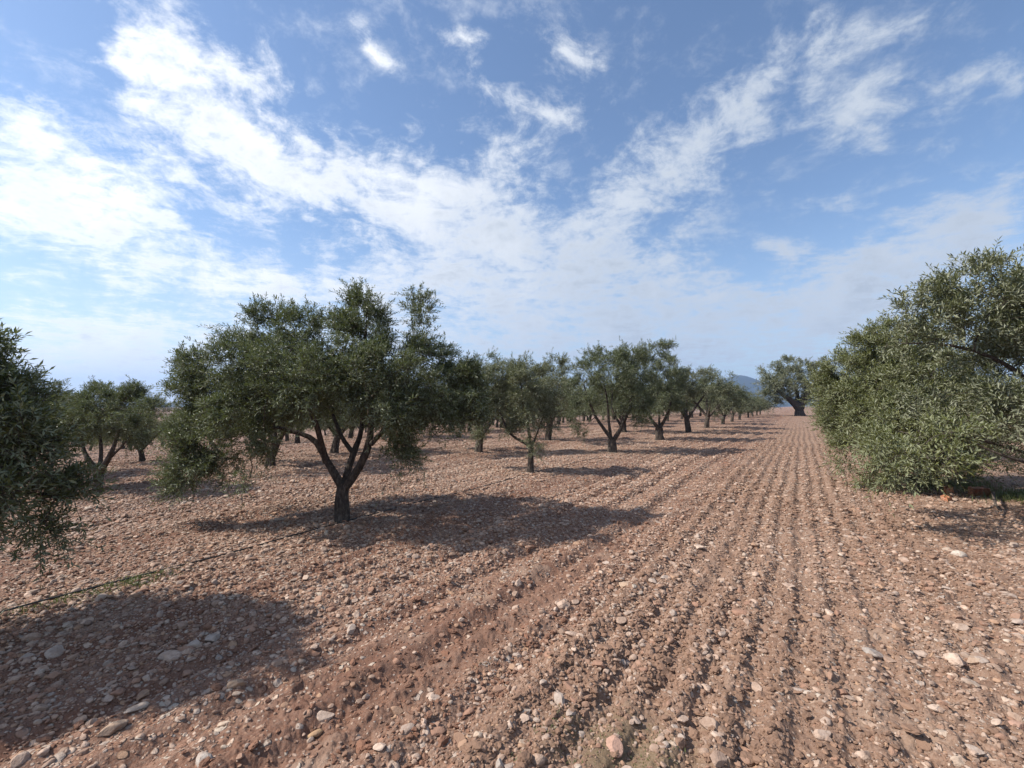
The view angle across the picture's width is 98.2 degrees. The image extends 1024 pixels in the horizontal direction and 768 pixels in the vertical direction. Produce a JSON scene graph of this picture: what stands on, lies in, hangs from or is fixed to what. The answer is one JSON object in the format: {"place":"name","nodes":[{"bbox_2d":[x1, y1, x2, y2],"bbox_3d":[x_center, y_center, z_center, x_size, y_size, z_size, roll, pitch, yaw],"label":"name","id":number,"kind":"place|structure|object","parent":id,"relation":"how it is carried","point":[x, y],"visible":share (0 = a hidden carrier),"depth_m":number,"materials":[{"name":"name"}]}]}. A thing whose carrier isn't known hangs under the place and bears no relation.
{"place":"outdoors","nodes":[
{"label":"outdoors","id":0,"kind":"place"},
{"bbox_2d":[0,406,1023,767],"bbox_3d":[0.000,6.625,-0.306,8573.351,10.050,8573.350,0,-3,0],"label":"ground","id":1,"kind":"structure","parent":0,"point":[206,738],"depth_m":3.25,"materials":[{"name":"soil"}]},
{"bbox_2d":[5,673,26,682],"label":"field stone","id":2,"kind":"object","parent":1,"relation":"on","point":[17,677],"visible":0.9,"depth_m":2.73,"materials":[{"name":"stone"}]},
{"bbox_2d":[10,751,29,767],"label":"field stone","id":3,"kind":"object","parent":1,"relation":"on","point":[19,759],"visible":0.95,"depth_m":2.09,"materials":[{"name":"stone"}]},
{"bbox_2d":[21,632,40,641],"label":"field stone","id":4,"kind":"object","parent":1,"relation":"on","point":[31,636],"visible":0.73,"depth_m":3.21,"materials":[{"name":"stone"}]},
{"bbox_2d":[32,703,48,711],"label":"field stone","id":5,"kind":"object","parent":1,"relation":"on","point":[41,707],"visible":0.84,"depth_m":2.47,"materials":[{"name":"stone"}]},
{"bbox_2d":[44,645,63,658],"bbox_3d":[-3.099,1.816,3.003,0.118,0.060,0.103,14,10,17],"label":"field stone","id":6,"kind":"object","parent":1,"relation":"on","point":[55,651],"visible":1,"depth_m":2.98,"materials":[{"name":"stone"}]},
{"bbox_2d":[46,671,63,678],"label":"field stone","id":7,"kind":"object","parent":1,"relation":"on","point":[55,675],"visible":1,"depth_m":2.79,"materials":[{"name":"stone"}]},
{"bbox_2d":[10,357,106,458],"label":"olive tree","id":8,"kind":"object","parent":1,"relation":"on","point":[60,385],"visible":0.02,"depth_m":10.67,"materials":[{"name":"green plant"}]},
{"bbox_2d":[0,318,123,589],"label":"olive tree","id":9,"kind":"object","parent":1,"relation":"on","point":[23,406],"visible":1,"depth_m":3.38,"materials":[{"name":"green plant"}]},
{"bbox_2d":[71,715,86,723],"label":"field stone","id":10,"kind":"object","parent":1,"relation":"on","point":[82,717],"visible":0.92,"depth_m":2.43,"materials":[{"name":"stone"}]},
{"bbox_2d":[94,593,107,601],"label":"field stone","id":11,"kind":"object","parent":1,"relation":"on","point":[103,596],"visible":0.98,"depth_m":3.87,"materials":[{"name":"stone"}]},
{"bbox_2d":[39,374,168,492],"bbox_3d":[-8.109,1.012,8.734,3.247,2.483,1.915,-2,-3,35],"label":"olive tree","id":12,"kind":"object","parent":1,"relation":"on","point":[115,416],"visible":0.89,"depth_m":8.54,"materials":[{"name":"green plant"}]},
{"bbox_2d":[102,695,113,702],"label":"field stone","id":13,"kind":"object","parent":1,"relation":"on","point":[108,698],"visible":1,"depth_m":2.56,"materials":[{"name":"stone"}]},
{"bbox_2d":[97,719,128,736],"bbox_3d":[-2.091,1.805,2.325,0.062,0.061,0.127,7,9,25],"label":"field stone","id":14,"kind":"object","parent":1,"relation":"on","point":[110,729],"visible":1,"depth_m":2.31,"materials":[{"name":"stone"}]},
{"bbox_2d":[109,688,124,696],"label":"field stone","id":15,"kind":"object","parent":1,"relation":"on","point":[118,692],"visible":1,"depth_m":2.60,"materials":[{"name":"stone"}]},
{"bbox_2d":[123,701,149,713],"bbox_3d":[-2.083,1.799,2.460,0.056,0.031,0.116,4,-2,33],"label":"field stone","id":16,"kind":"object","parent":1,"relation":"on","point":[142,705],"visible":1,"depth_m":2.46,"materials":[{"name":"stone"}]},
{"bbox_2d":[87,393,187,461],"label":"olive tree","id":17,"kind":"object","parent":1,"relation":"on","point":[141,456],"visible":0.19,"depth_m":13.05,"materials":[{"name":"green plant"}]},
{"bbox_2d":[136,689,149,700],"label":"field stone","id":18,"kind":"object","parent":1,"relation":"on","point":[142,694],"visible":1,"depth_m":2.65,"materials":[{"name":"stone"}]},
{"bbox_2d":[158,650,181,661],"bbox_3d":[-2.297,1.834,2.992,0.137,0.058,0.098,4,-3,9],"label":"field stone","id":19,"kind":"object","parent":1,"relation":"on","point":[168,655],"visible":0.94,"depth_m":2.98,"materials":[{"name":"stone"}]},
{"bbox_2d":[177,621,186,629],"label":"field stone","id":20,"kind":"object","parent":1,"relation":"on","point":[182,624],"visible":0.99,"depth_m":3.38,"materials":[{"name":"stone"}]},
{"bbox_2d":[187,639,200,647],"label":"field stone","id":21,"kind":"object","parent":1,"relation":"on","point":[196,643],"visible":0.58,"depth_m":3.12,"materials":[{"name":"stone"}]},
{"bbox_2d":[195,751,212,767],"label":"field stone","id":22,"kind":"object","parent":1,"relation":"on","point":[202,755],"visible":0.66,"depth_m":2.09,"materials":[{"name":"stone"}]},
{"bbox_2d":[204,633,219,641],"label":"field stone","id":23,"kind":"object","parent":1,"relation":"on","point":[213,637],"visible":0.92,"depth_m":3.19,"materials":[{"name":"stone"}]},
{"bbox_2d":[227,679,244,688],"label":"field stone","id":24,"kind":"object","parent":1,"relation":"on","point":[235,683],"visible":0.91,"depth_m":2.65,"materials":[{"name":"stone"}]},
{"bbox_2d":[271,659,282,665],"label":"field stone","id":25,"kind":"object","parent":1,"relation":"on","point":[275,662],"visible":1,"depth_m":2.90,"materials":[{"name":"stone"}]},
{"bbox_2d":[226,352,350,466],"bbox_3d":[-6.343,0.648,12.119,3.862,3.516,4.122,1,-3,-20],"label":"olive tree","id":26,"kind":"object","parent":1,"relation":"on","point":[305,421],"visible":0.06,"depth_m":11.96,"materials":[{"name":"green plant"}]},
{"bbox_2d":[0,457,597,612],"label":"irrigation pipe","id":27,"kind":"object","parent":1,"relation":"on","point":[20,606],"visible":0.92,"depth_m":4.89,"materials":[{"name":"black plastic"}]},
{"bbox_2d":[266,417,331,443],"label":"olive tree","id":28,"kind":"object","parent":1,"relation":"on","point":[297,441],"visible":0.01,"depth_m":24.44,"materials":[{"name":"green plant"}]},
{"bbox_2d":[307,729,322,737],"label":"field stone","id":29,"kind":"object","parent":1,"relation":"on","point":[316,733],"visible":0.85,"depth_m":2.31,"materials":[{"name":"stone"}]},
{"bbox_2d":[142,276,499,522],"bbox_3d":[-2.827,0.283,6.711,4.698,3.754,3.700,-2,-3,38],"label":"olive tree","id":30,"kind":"object","parent":1,"relation":"on","point":[307,380],"visible":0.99,"depth_m":6.17,"materials":[{"name":"green plant"}]},
{"bbox_2d":[316,710,334,721],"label":"field stone","id":31,"kind":"object","parent":1,"relation":"on","point":[321,716],"visible":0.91,"depth_m":2.42,"materials":[{"name":"stone"}]},
{"bbox_2d":[279,357,386,453],"bbox_3d":[-6.038,0.682,15.437,4.828,3.780,4.385,0,-3,-5],"label":"olive tree","id":32,"kind":"object","parent":1,"relation":"on","point":[335,443],"visible":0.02,"depth_m":15.29,"materials":[{"name":"green plant"}]},
{"bbox_2d":[347,624,355,634],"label":"field stone","id":33,"kind":"object","parent":1,"relation":"on","point":[351,628],"visible":1,"depth_m":3.32,"materials":[{"name":"stone"}]},
{"bbox_2d":[342,406,378,437],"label":"olive tree","id":34,"kind":"object","parent":1,"relation":"on","point":[350,434],"visible":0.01,"depth_m":34.39,"materials":[{"name":"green plant"}]},
{"bbox_2d":[373,742,385,751],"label":"field stone","id":35,"kind":"object","parent":1,"relation":"on","point":[380,746],"visible":1,"depth_m":2.14,"materials":[{"name":"stone"}]},
{"bbox_2d":[391,706,403,714],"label":"field stone","id":36,"kind":"object","parent":1,"relation":"on","point":[397,710],"visible":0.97,"depth_m":2.46,"materials":[{"name":"stone"}]},
{"bbox_2d":[400,723,414,733],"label":"field stone","id":37,"kind":"object","parent":1,"relation":"on","point":[406,728],"visible":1,"depth_m":2.28,"materials":[{"name":"stone"}]},
{"bbox_2d":[430,726,445,735],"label":"field stone","id":38,"kind":"object","parent":1,"relation":"on","point":[437,731],"visible":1,"depth_m":2.29,"materials":[{"name":"stone"}]},
{"bbox_2d":[458,739,467,748],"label":"field stone","id":39,"kind":"object","parent":1,"relation":"on","point":[462,743],"visible":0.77,"depth_m":2.19,"materials":[{"name":"stone"}]},
{"bbox_2d":[473,730,483,737],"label":"field stone","id":40,"kind":"object","parent":1,"relation":"on","point":[478,734],"visible":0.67,"depth_m":2.21,"materials":[{"name":"stone"}]},
{"bbox_2d":[429,348,543,452],"bbox_3d":[-0.880,0.629,15.879,4.076,3.925,4.322,0,-3,-6],"label":"olive tree","id":41,"kind":"object","parent":1,"relation":"on","point":[479,448],"visible":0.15,"depth_m":15.59,"materials":[{"name":"green plant"}]},
{"bbox_2d":[492,685,505,692],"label":"field stone","id":42,"kind":"object","parent":1,"relation":"on","point":[498,689],"visible":1,"depth_m":2.64,"materials":[{"name":"stone"}]},
{"bbox_2d":[496,758,503,767],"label":"field stone","id":43,"kind":"object","parent":1,"relation":"on","point":[499,763],"visible":1,"depth_m":2.06,"materials":[{"name":"stone"}]},
{"bbox_2d":[0,446,1023,703],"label":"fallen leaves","id":44,"kind":"object","parent":1,"relation":"on","point":[412,530],"visible":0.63,"depth_m":6.37,"materials":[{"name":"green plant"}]},
{"bbox_2d":[0,419,1023,767],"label":"loose stones","id":45,"kind":"object","parent":1,"relation":"on","point":[458,477],"visible":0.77,"depth_m":4.23,"materials":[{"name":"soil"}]},
{"bbox_2d":[468,350,568,472],"bbox_3d":[0.076,0.744,11.183,2.743,3.244,1.952,0,-3,0],"label":"olive tree","id":46,"kind":"object","parent":1,"relation":"on","point":[515,373],"visible":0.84,"depth_m":11.14,"materials":[{"name":"green plant"}]},
{"bbox_2d":[519,713,529,722],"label":"field stone","id":47,"kind":"object","parent":1,"relation":"on","point":[524,717],"visible":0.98,"depth_m":2.35,"materials":[{"name":"stone"}]},
{"bbox_2d":[490,348,586,440],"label":"olive tree","id":48,"kind":"object","parent":1,"relation":"on","point":[559,377],"visible":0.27,"depth_m":19.78,"materials":[{"name":"green plant"}]},
{"bbox_2d":[532,753,545,766],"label":"field stone","id":49,"kind":"object","parent":1,"relation":"on","point":[539,759],"visible":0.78,"depth_m":2.08,"materials":[{"name":"stone"}]},
{"bbox_2d":[554,692,564,706],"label":"field stone","id":50,"kind":"object","parent":1,"relation":"on","point":[559,697],"visible":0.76,"depth_m":2.47,"materials":[{"name":"stone"}]},
{"bbox_2d":[535,389,584,423],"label":"olive tree","id":51,"kind":"object","parent":1,"relation":"on","point":[558,421],"visible":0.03,"depth_m":38.55,"materials":[{"name":"green plant"}]},
{"bbox_2d":[556,601,566,608],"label":"field stone","id":52,"kind":"object","parent":1,"relation":"on","point":[561,604],"visible":0.96,"depth_m":3.64,"materials":[{"name":"stone"}]},
{"bbox_2d":[592,660,605,668],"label":"field stone","id":53,"kind":"object","parent":1,"relation":"on","point":[599,663],"visible":0.96,"depth_m":2.79,"materials":[{"name":"stone"}]},
{"bbox_2d":[555,336,660,452],"bbox_3d":[3.689,0.388,16.262,3.554,4.425,3.467,2,-4,-42],"label":"olive tree","id":54,"kind":"object","parent":1,"relation":"on","point":[619,357],"visible":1,"depth_m":15.82,"materials":[{"name":"green plant"}]},
{"bbox_2d":[606,735,623,757],"bbox_3d":[0.506,1.788,2.183,0.083,0.050,0.102,-3,14,-2],"label":"field stone","id":55,"kind":"object","parent":1,"relation":"on","point":[613,743],"visible":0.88,"depth_m":2.18,"materials":[{"name":"stone"}]},
{"bbox_2d":[594,383,645,421],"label":"olive tree","id":56,"kind":"object","parent":1,"relation":"on","point":[599,409],"visible":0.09,"depth_m":33.71,"materials":[{"name":"green plant"}]},
{"bbox_2d":[616,617,626,623],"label":"field stone","id":57,"kind":"object","parent":1,"relation":"on","point":[620,620],"visible":1,"depth_m":3.40,"materials":[{"name":"stone"}]},
{"bbox_2d":[578,363,666,431],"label":"olive tree","id":58,"kind":"object","parent":1,"relation":"on","point":[620,418],"visible":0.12,"depth_m":27.33,"materials":[{"name":"green plant"}]},
{"bbox_2d":[617,336,693,439],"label":"olive tree","id":59,"kind":"object","parent":1,"relation":"on","point":[675,402],"visible":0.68,"depth_m":21.16,"materials":[{"name":"green plant"}]},
{"bbox_2d":[662,397,700,418],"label":"olive tree","id":60,"kind":"object","parent":1,"relation":"on","point":[694,404],"visible":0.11,"depth_m":50.38,"materials":[{"name":"green plant"}]},
{"bbox_2d":[677,715,688,723],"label":"field stone","id":61,"kind":"object","parent":1,"relation":"on","point":[682,719],"visible":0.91,"depth_m":2.36,"materials":[{"name":"stone"}]},
{"bbox_2d":[656,361,740,432],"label":"olive tree","id":62,"kind":"object","parent":1,"relation":"on","point":[692,391],"visible":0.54,"depth_m":26.21,"materials":[{"name":"green plant"}]},
{"bbox_2d":[701,683,711,694],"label":"field stone","id":63,"kind":"object","parent":1,"relation":"on","point":[706,687],"visible":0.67,"depth_m":2.63,"materials":[{"name":"stone"}]},
{"bbox_2d":[699,716,718,731],"bbox_3d":[1.037,1.779,2.316,0.081,0.068,0.097,2,-3,-40],"label":"field stone","id":64,"kind":"object","parent":1,"relation":"on","point":[706,722],"visible":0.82,"depth_m":2.31,"materials":[{"name":"stone"}]},
{"bbox_2d":[665,367,757,427],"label":"olive tree","id":65,"kind":"object","parent":1,"relation":"on","point":[708,414],"visible":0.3,"depth_m":31.17,"materials":[{"name":"green plant"}]},
{"bbox_2d":[710,750,726,767],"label":"field stone","id":66,"kind":"object","parent":1,"relation":"on","point":[718,758],"visible":1,"depth_m":2.07,"materials":[{"name":"stone"}]},
{"bbox_2d":[695,383,756,423],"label":"olive tree","id":67,"kind":"object","parent":1,"relation":"on","point":[736,410],"visible":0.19,"depth_m":38.18,"materials":[{"name":"green plant"}]},
{"bbox_2d":[708,385,753,421],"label":"olive tree","id":68,"kind":"object","parent":1,"relation":"on","point":[732,418],"visible":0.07,"depth_m":43.62,"materials":[{"name":"green plant"}]},
{"bbox_2d":[732,609,746,615],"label":"field stone","id":69,"kind":"object","parent":1,"relation":"on","point":[736,612],"visible":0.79,"depth_m":3.53,"materials":[{"name":"stone"}]},
{"bbox_2d":[738,757,750,764],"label":"field stone","id":70,"kind":"object","parent":1,"relation":"on","point":[746,761],"visible":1,"depth_m":2.12,"materials":[{"name":"stone"}]},
{"bbox_2d":[737,400,763,417],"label":"olive tree","id":71,"kind":"object","parent":1,"relation":"on","point":[759,409],"visible":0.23,"depth_m":56.39,"materials":[{"name":"green plant"}]},
{"bbox_2d":[750,682,761,691],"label":"field stone","id":72,"kind":"object","parent":1,"relation":"on","point":[756,686],"visible":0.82,"depth_m":2.66,"materials":[{"name":"stone"}]},
{"bbox_2d":[744,396,768,416],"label":"olive tree","id":73,"kind":"object","parent":1,"relation":"on","point":[763,404],"visible":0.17,"depth_m":61.85,"materials":[{"name":"green plant"}]},
{"bbox_2d":[752,354,835,415],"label":"olive tree","id":74,"kind":"object","parent":1,"relation":"on","point":[779,381],"visible":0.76,"depth_m":65.52,"materials":[{"name":"green plant"}]},
{"bbox_2d":[813,729,830,740],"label":"field stone","id":75,"kind":"object","parent":1,"relation":"on","point":[820,734],"visible":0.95,"depth_m":2.23,"materials":[{"name":"stone"}]},
{"bbox_2d":[820,717,830,725],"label":"field stone","id":76,"kind":"object","parent":1,"relation":"on","point":[828,720],"visible":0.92,"depth_m":2.33,"materials":[{"name":"stone"}]},
{"bbox_2d":[836,689,847,694],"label":"field stone","id":77,"kind":"object","parent":1,"relation":"on","point":[841,691],"visible":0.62,"depth_m":2.60,"materials":[{"name":"stone"}]},
{"bbox_2d":[854,751,872,762],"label":"field stone","id":78,"kind":"object","parent":1,"relation":"on","point":[865,756],"visible":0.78,"depth_m":2.13,"materials":[{"name":"stone"}]},
{"bbox_2d":[862,647,883,658],"bbox_3d":[2.433,1.811,2.988,0.147,0.042,0.084,20,-1,-5],"label":"field stone","id":79,"kind":"object","parent":1,"relation":"on","point":[876,653],"visible":0.99,"depth_m":2.98,"materials":[{"name":"stone"}]},
{"bbox_2d":[883,656,896,662],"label":"field stone","id":80,"kind":"object","parent":1,"relation":"on","point":[888,659],"visible":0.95,"depth_m":2.94,"materials":[{"name":"stone"}]},
{"bbox_2d":[891,623,904,630],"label":"field stone","id":81,"kind":"object","parent":1,"relation":"on","point":[895,626],"visible":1,"depth_m":3.30,"materials":[{"name":"stone"}]},
{"bbox_2d":[816,354,996,455],"bbox_3d":[13.500,0.513,15.573,5.003,4.143,5.883,0,-3,0],"label":"olive tree","id":82,"kind":"object","parent":1,"relation":"on","point":[853,376],"visible":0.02,"depth_m":15.87,"materials":[{"name":"green plant"}]},
{"bbox_2d":[899,701,918,710],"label":"field stone","id":83,"kind":"object","parent":1,"relation":"on","point":[907,706],"visible":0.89,"depth_m":2.48,"materials":[{"name":"stone"}]},
{"bbox_2d":[795,311,1023,517],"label":"olive tree","id":84,"kind":"object","parent":1,"relation":"on","point":[882,440],"visible":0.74,"depth_m":8.42,"materials":[{"name":"green plant"}]},
{"bbox_2d":[913,650,927,657],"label":"field stone","id":85,"kind":"object","parent":1,"relation":"on","point":[921,653],"visible":0.81,"depth_m":3.00,"materials":[{"name":"stone"}]},
{"bbox_2d":[927,704,938,711],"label":"field stone","id":86,"kind":"object","parent":1,"relation":"on","point":[933,707],"visible":0.99,"depth_m":2.42,"materials":[{"name":"stone"}]},
{"bbox_2d":[862,236,1023,472],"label":"olive tree","id":87,"kind":"object","parent":1,"relation":"on","point":[1004,340],"visible":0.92,"depth_m":6.62,"materials":[{"name":"green plant"}]},
{"bbox_2d":[943,485,953,493],"bbox_3d":[8.352,2.034,8.496,0.131,0.175,0.192,-7,-2,21],"label":"brick fragment","id":88,"kind":"object","parent":1,"relation":"on","point":[946,489],"visible":0.7,"depth_m":8.44,"materials":[{"name":"brick"}]},
{"bbox_2d":[942,653,964,666],"bbox_3d":[2.898,1.814,2.912,0.100,0.098,0.142,13,-6,-3],"label":"field stone","id":89,"kind":"object","parent":1,"relation":"on","point":[954,658],"visible":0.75,"depth_m":2.88,"materials":[{"name":"stone"}]},
{"bbox_2d":[950,756,964,767],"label":"field stone","id":90,"kind":"object","parent":1,"relation":"on","point":[957,761],"visible":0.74,"depth_m":2.06,"materials":[{"name":"stone"}]},
{"bbox_2d":[950,550,966,556],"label":"field stone","id":91,"kind":"object","parent":1,"relation":"on","point":[958,553],"visible":0.74,"depth_m":4.92,"materials":[{"name":"stone"}]},
{"bbox_2d":[952,623,970,632],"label":"field stone","id":92,"kind":"object","parent":1,"relation":"on","point":[960,627],"visible":0.88,"depth_m":3.29,"materials":[{"name":"stone"}]},
{"bbox_2d":[961,677,979,687],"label":"field stone","id":93,"kind":"object","parent":1,"relation":"on","point":[969,681],"visible":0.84,"depth_m":2.66,"materials":[{"name":"stone"}]},
{"bbox_2d":[964,744,984,754],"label":"field stone","id":94,"kind":"object","parent":1,"relation":"on","point":[976,749],"visible":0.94,"depth_m":2.14,"materials":[{"name":"stone"}]},
{"bbox_2d":[966,655,985,664],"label":"field stone","id":95,"kind":"object","parent":1,"relation":"on","point":[972,659],"visible":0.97,"depth_m":2.89,"materials":[{"name":"stone"}]},
{"bbox_2d":[967,486,990,496],"bbox_3d":[8.693,2.004,8.255,0.311,0.191,0.162,1,0,6],"label":"hollow brick","id":96,"kind":"object","parent":1,"relation":"on","point":[977,491],"visible":0.83,"depth_m":8.22,"materials":[{"name":"brick"}]},
{"bbox_2d":[974,656,988,663],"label":"field stone","id":97,"kind":"object","parent":1,"relation":"on","point":[983,660],"visible":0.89,"depth_m":2.88,"materials":[{"name":"stone"}]},
{"bbox_2d":[976,491,1015,515],"bbox_3d":[7.741,1.915,7.109,0.437,0.230,1.115,-1,-3,25],"label":"dead branch","id":98,"kind":"object","parent":1,"relation":"on","point":[994,500],"visible":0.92,"depth_m":7.22,"materials":[{"name":"grey wood"}]},
{"bbox_2d":[988,658,1004,667],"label":"field stone","id":99,"kind":"object","parent":1,"relation":"on","point":[1000,663],"visible":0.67,"depth_m":2.88,"materials":[{"name":"stone"}]},
{"bbox_2d":[1006,711,1021,721],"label":"field stone","id":100,"kind":"object","parent":1,"relation":"on","point":[1016,716],"visible":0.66,"depth_m":2.38,"materials":[{"name":"stone"}]},
{"bbox_2d":[1008,720,1023,730],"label":"field stone","id":101,"kind":"object","parent":1,"relation":"on","point":[1019,724],"visible":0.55,"depth_m":2.31,"materials":[{"name":"stone"}]},
{"bbox_2d":[1010,613,1022,619],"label":"field stone","id":102,"kind":"object","parent":1,"relation":"on","point":[1016,615],"visible":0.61,"depth_m":3.53,"materials":[{"name":"stone"}]},
{"bbox_2d":[0,480,1023,767],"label":"grass","id":103,"kind":"structure","parent":0,"point":[1016,494],"depth_m":4.32,"materials":[{"name":"green plant"}]},
{"bbox_2d":[0,0,1023,402],"label":"sky","id":104,"kind":"structure","parent":0,"point":[745,183],"materials":[{"name":"blue"}]},
{"bbox_2d":[101,375,1020,406],"bbox_3d":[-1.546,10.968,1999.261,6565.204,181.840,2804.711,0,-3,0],"label":"hills","id":105,"kind":"structure","parent":0,"point":[746,381],"depth_m":2245.99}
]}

